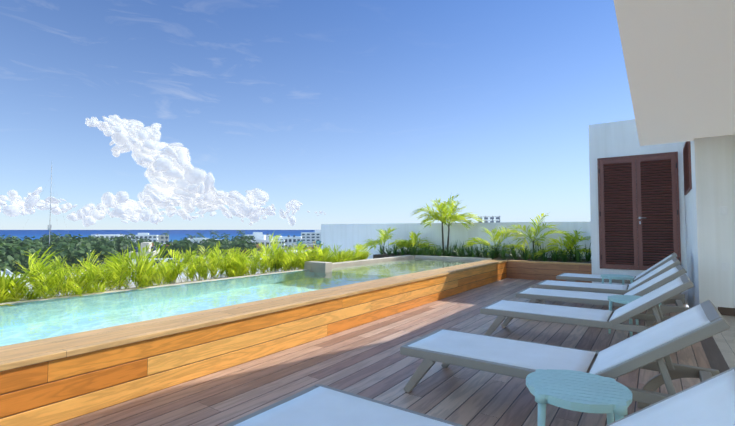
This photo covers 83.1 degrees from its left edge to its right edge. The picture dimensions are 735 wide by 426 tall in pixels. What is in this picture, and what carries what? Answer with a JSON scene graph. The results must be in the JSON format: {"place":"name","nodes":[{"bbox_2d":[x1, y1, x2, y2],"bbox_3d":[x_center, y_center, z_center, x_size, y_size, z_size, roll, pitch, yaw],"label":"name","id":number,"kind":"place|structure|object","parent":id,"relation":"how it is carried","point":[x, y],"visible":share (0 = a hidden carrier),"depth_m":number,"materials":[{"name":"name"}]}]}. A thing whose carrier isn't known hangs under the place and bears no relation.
{"place":"outdoors","nodes":[
{"label":"outdoors","id":0,"kind":"place"},
{"bbox_2d":[129,258,182,264],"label":"building","id":1,"kind":"structure","parent":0,"point":[158,260],"depth_m":78.05,"materials":[{"name":"white concrete"}]},
{"bbox_2d":[0,230,314,241],"bbox_3d":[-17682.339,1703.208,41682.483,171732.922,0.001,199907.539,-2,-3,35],"label":"sea","id":2,"kind":"structure","parent":0,"point":[178,235],"depth_m":2427.51,"materials":[{"name":"blue liquid"}]},
{"bbox_2d":[0,115,325,226],"bbox_3d":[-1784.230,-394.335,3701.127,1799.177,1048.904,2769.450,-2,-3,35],"label":"cloud","id":3,"kind":"structure","parent":0,"point":[173,176],"depth_m":3572.00,"materials":[{"name":"white"}]},
{"bbox_2d":[0,255,491,304],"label":"pool stone","id":4,"kind":"object","parent":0,"point":[318,265],"visible":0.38,"depth_m":8.35,"materials":[{"name":"beige stone"}]},
{"bbox_2d":[0,262,506,425],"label":"pool wall","id":5,"kind":"structure","parent":0,"point":[52,392],"depth_m":3.26,"materials":[{"name":"brown wood"}]},
{"bbox_2d":[0,260,506,371],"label":"pool ledge","id":6,"kind":"object","parent":5,"relation":"on","point":[18,355],"visible":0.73,"depth_m":3.40,"materials":[{"name":"brown wood"}]},
{"bbox_2d":[0,0,634,229],"label":"sky","id":7,"kind":"structure","parent":0,"point":[351,111],"materials":[{"name":"blue"}]},
{"bbox_2d":[52,278,710,425],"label":"deck","id":8,"kind":"structure","parent":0,"point":[368,360],"depth_m":3.35,"materials":[{"name":"brown wood"}]},
{"bbox_2d":[225,367,734,425],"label":"lounger","id":9,"kind":"object","parent":8,"relation":"on","point":[710,401],"visible":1,"depth_m":1.88,"materials":[{"name":"beige fabric"}]},
{"bbox_2d":[506,262,591,282],"bbox_3d":[4.266,1.424,9.843,1.880,0.450,0.120,-2,-3,35],"label":"planter","id":10,"kind":"object","parent":8,"relation":"on","point":[530,271],"visible":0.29,"depth_m":9.86,"materials":[{"name":"brown wood"}]},
{"bbox_2d":[507,260,591,265],"bbox_3d":[4.292,1.180,9.875,1.862,0.040,0.212,-2,-3,35],"label":"planter edge","id":11,"kind":"object","parent":10,"relation":"on","point":[548,262],"visible":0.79,"depth_m":9.76,"materials":[{"name":"brown wood"}]},
{"bbox_2d":[400,300,729,408],"bbox_3d":[1.221,0.943,2.859,1.900,0.771,0.716,-2,-3,35],"label":"lounger","id":12,"kind":"object","parent":8,"relation":"on","point":[650,348],"visible":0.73,"depth_m":2.70,"materials":[{"name":"beige"}]},
{"bbox_2d":[526,369,632,425],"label":"table","id":13,"kind":"object","parent":8,"relation":"on","point":[609,397],"visible":1,"depth_m":1.97,"materials":[{"name":"teal plastic"}]},
{"bbox_2d":[480,274,693,335],"bbox_3d":[2.234,1.004,4.373,1.900,0.772,0.716,-2,-3,35],"label":"lounger","id":14,"kind":"object","parent":8,"relation":"on","point":[501,310],"visible":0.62,"depth_m":4.21,"materials":[{"name":"beige fabric"}]},
{"bbox_2d":[516,264,689,325],"bbox_3d":[3.026,1.047,5.485,1.900,0.775,0.716,-2,-3,34],"label":"lounger","id":15,"kind":"object","parent":8,"relation":"on","point":[535,295],"visible":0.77,"depth_m":5.29,"materials":[{"name":"beige fabric"}]},
{"bbox_2d":[536,258,684,303],"bbox_3d":[3.692,1.074,6.428,1.900,0.799,0.716,-2,-3,34],"label":"lounger","id":16,"kind":"object","parent":8,"relation":"on","point":[599,287],"visible":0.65,"depth_m":6.28,"materials":[{"name":"beige"}]},
{"bbox_2d":[556,252,677,285],"bbox_3d":[4.555,1.114,7.611,1.900,0.813,0.716,-2,-3,36],"label":"lounger","id":17,"kind":"object","parent":8,"relation":"on","point":[571,277],"visible":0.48,"depth_m":7.49,"materials":[{"name":"beige fabric"}]},
{"bbox_2d":[601,274,633,293],"bbox_3d":[4.191,1.268,6.966,0.470,0.431,0.464,0,-2,10],"label":"table","id":18,"kind":"object","parent":8,"relation":"on","point":[610,277],"visible":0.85,"depth_m":6.85,"materials":[{"name":"teal plastic"}]},
{"bbox_2d":[608,295,660,336],"bbox_3d":[2.995,1.175,4.663,0.470,0.431,0.464,0,-2,-5],"label":"table","id":19,"kind":"object","parent":8,"relation":"on","point":[624,299],"visible":0.48,"depth_m":4.72,"materials":[{"name":"teal plastic"}]},
{"bbox_2d":[700,336,729,372],"bbox_3d":[0.272,1.222,-0.421,0.130,0.083,15.700,-2,-3,35],"label":"deck border","id":20,"kind":"object","parent":8,"relation":"attached to","point":[715,357],"depth_m":3.95,"materials":[{"name":"brown wood"}]},
{"bbox_2d":[478,215,500,222],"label":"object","id":21,"kind":"object","parent":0,"point":[486,220],"visible":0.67,"depth_m":67.10,"materials":[{"name":"grey"}]},
{"bbox_3d":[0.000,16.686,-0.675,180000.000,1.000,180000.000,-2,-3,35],"label":"ground","id":22,"kind":"structure","parent":0,"visible":0},
{"bbox_2d":[1,269,12,275],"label":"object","id":23,"kind":"object","parent":22,"relation":"on","point":[10,273],"visible":0.06,"depth_m":87.42,"materials":[{"name":"white"}]},
{"bbox_2d":[19,166,68,245],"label":"mast","id":24,"kind":"object","parent":22,"relation":"on","point":[49,227],"visible":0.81,"depth_m":151.00,"materials":[{"name":"white metal"}]},
{"bbox_2d":[91,233,127,240],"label":"building","id":25,"kind":"structure","parent":22,"relation":"on","point":[114,235],"depth_m":358.32,"materials":[{"name":"white"}]},
{"bbox_2d":[0,232,258,274],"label":"trees","id":26,"kind":"object","parent":22,"relation":"on","point":[75,249],"visible":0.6,"depth_m":133.30,"materials":[{"name":"green plant"}]},
{"bbox_2d":[129,233,158,241],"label":"building","id":27,"kind":"structure","parent":22,"relation":"on","point":[152,238],"depth_m":401.96,"materials":[{"name":"white"}]},
{"bbox_2d":[129,242,159,258],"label":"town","id":28,"kind":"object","parent":22,"relation":"on","point":[143,244],"visible":0.06,"depth_m":109.17,"materials":[{"name":"white"}]},
{"bbox_2d":[158,234,168,242],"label":"building","id":29,"kind":"structure","parent":22,"relation":"on","point":[162,238],"depth_m":466.07,"materials":[{"name":"white"}]},
{"bbox_2d":[127,230,244,244],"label":"buildings","id":30,"kind":"structure","parent":22,"relation":"on","point":[200,236],"depth_m":296.01,"materials":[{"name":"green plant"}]},
{"bbox_2d":[187,236,209,243],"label":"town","id":31,"kind":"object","parent":22,"relation":"on","point":[191,238],"visible":0.06,"depth_m":192.82,"materials":[{"name":"white"}]},
{"bbox_2d":[245,232,269,237],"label":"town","id":32,"kind":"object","parent":22,"relation":"on","point":[258,233],"visible":0.1,"depth_m":324.27,"materials":[{"name":"white"}]},
{"bbox_2d":[246,235,273,251],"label":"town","id":33,"kind":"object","parent":22,"relation":"on","point":[262,239],"visible":0.08,"depth_m":204.00,"materials":[{"name":"white"}]},
{"bbox_2d":[274,236,284,250],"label":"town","id":34,"kind":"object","parent":22,"relation":"on","point":[282,242],"visible":0.08,"depth_m":248.29,"materials":[{"name":"white"}]},
{"bbox_2d":[266,235,301,250],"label":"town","id":35,"kind":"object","parent":22,"relation":"on","point":[289,240],"visible":0.25,"depth_m":254.68,"materials":[{"name":"white"}]},
{"bbox_2d":[292,241,320,249],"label":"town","id":36,"kind":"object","parent":22,"relation":"on","point":[310,244],"visible":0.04,"depth_m":158.56,"materials":[{"name":"white"}]},
{"bbox_2d":[301,230,320,242],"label":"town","id":37,"kind":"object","parent":22,"relation":"on","point":[309,237],"visible":0.21,"depth_m":375.75,"materials":[{"name":"white"}]},
{"bbox_3d":[1.950,9.834,3.120,16.800,15.000,26.000,-2,-3,35],"label":"building body","id":38,"kind":"object","parent":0,"visible":0},
{"bbox_2d":[713,315,734,368],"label":"tile floor","id":39,"kind":"structure","parent":38,"relation":"on","point":[725,341],"depth_m":4.46,"materials":[{"name":"beige tile"}]},
{"bbox_2d":[683,137,717,309],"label":"side wall","id":40,"kind":"structure","parent":39,"relation":"on","point":[700,237],"depth_m":6.02,"materials":[{"name":"white paint"}]},
{"bbox_2d":[588,119,687,304],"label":"wall","id":41,"kind":"structure","parent":40,"relation":"attached to","point":[614,139],"depth_m":9.06,"materials":[{"name":"white paint"}]},
{"bbox_2d":[597,152,680,269],"bbox_3d":[5.700,-0.013,8.770,1.435,2.435,0.104,-2,-3,35],"label":"door","id":42,"kind":"structure","parent":41,"relation":"in","point":[639,212],"depth_m":8.77,"materials":[{"name":"brown wood"}]},
{"bbox_2d":[614,0,734,145],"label":"slab","id":43,"kind":"structure","parent":40,"relation":"on","point":[679,57],"depth_m":3.41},
{"bbox_2d":[683,141,691,194],"bbox_3d":[5.637,-0.804,7.325,0.036,0.880,1.480,-2,-3,35],"label":"window shutter","id":44,"kind":"object","parent":40,"relation":"attached to","point":[687,167],"visible":0.96,"depth_m":7.09,"materials":[{"name":"brown wood"}]},
{"bbox_2d":[712,134,734,307],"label":"wall","id":45,"kind":"structure","parent":39,"relation":"on","point":[723,151],"depth_m":5.87,"materials":[{"name":"white paint"}]},
{"bbox_2d":[720,206,726,214],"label":"light switch","id":46,"kind":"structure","parent":45,"relation":"attached to","point":[723,210],"depth_m":5.87,"materials":[{"name":"white plastic"}]},
{"bbox_2d":[722,262,728,270],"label":"electrical outlet","id":47,"kind":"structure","parent":45,"relation":"attached to","point":[725,266],"depth_m":5.84,"materials":[{"name":"white plastic"}]},
{"bbox_2d":[718,307,734,315],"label":"skirting","id":48,"kind":"object","parent":45,"relation":"attached to","point":[726,311],"visible":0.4,"depth_m":5.81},
{"bbox_3d":[-3.138,1.523,3.638,2.330,1.550,18.700,-2,-3,35],"label":"pool","id":49,"kind":"object","parent":38,"relation":"on","visible":0},
{"bbox_2d":[0,258,477,346],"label":"water","id":50,"kind":"structure","parent":49,"relation":"in","point":[30,321],"depth_m":4.80,"materials":[{"name":"teal liquid"}]},
{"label":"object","id":51,"kind":"structure","parent":38,"relation":"on","visible":0},
{"bbox_2d":[4,257,269,291],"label":"parapet","id":52,"kind":"structure","parent":51,"relation":"on","point":[183,275],"depth_m":8.73,"materials":[{"name":"white paint"}]},
{"bbox_2d":[20,269,298,300],"bbox_3d":[-4.688,1.284,4.783,1.390,0.220,18.600,-2,-3,35],"label":"planter","id":53,"kind":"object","parent":51,"relation":"on","point":[171,283],"depth_m":7.72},
{"bbox_2d":[0,231,370,305],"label":"plants","id":54,"kind":"object","parent":53,"relation":"on","point":[49,279],"visible":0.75,"depth_m":6.07,"materials":[{"name":"green plant"}]},
{"bbox_2d":[21,258,372,299],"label":"planter","id":55,"kind":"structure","parent":51,"relation":"on","point":[177,280],"depth_m":7.82,"materials":[{"name":"white paint"}]},
{"bbox_2d":[321,222,590,258],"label":"wall","id":56,"kind":"structure","parent":51,"relation":"on","point":[346,236],"depth_m":13.46,"materials":[{"name":"white paint"}]},
{"bbox_2d":[373,253,590,262],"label":"soil","id":57,"kind":"structure","parent":51,"relation":"on","point":[393,255],"depth_m":11.29,"materials":[{"name":"brown soil"}]},
{"bbox_2d":[361,194,590,258],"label":"palms","id":58,"kind":"object","parent":57,"relation":"on","point":[445,218],"visible":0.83,"depth_m":11.95,"materials":[{"name":"green plant"}]},
{"bbox_2d":[375,238,590,261],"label":"shrubs","id":59,"kind":"object","parent":57,"relation":"on","point":[457,252],"visible":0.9,"depth_m":11.45,"materials":[{"name":"green plant"}]}
]}

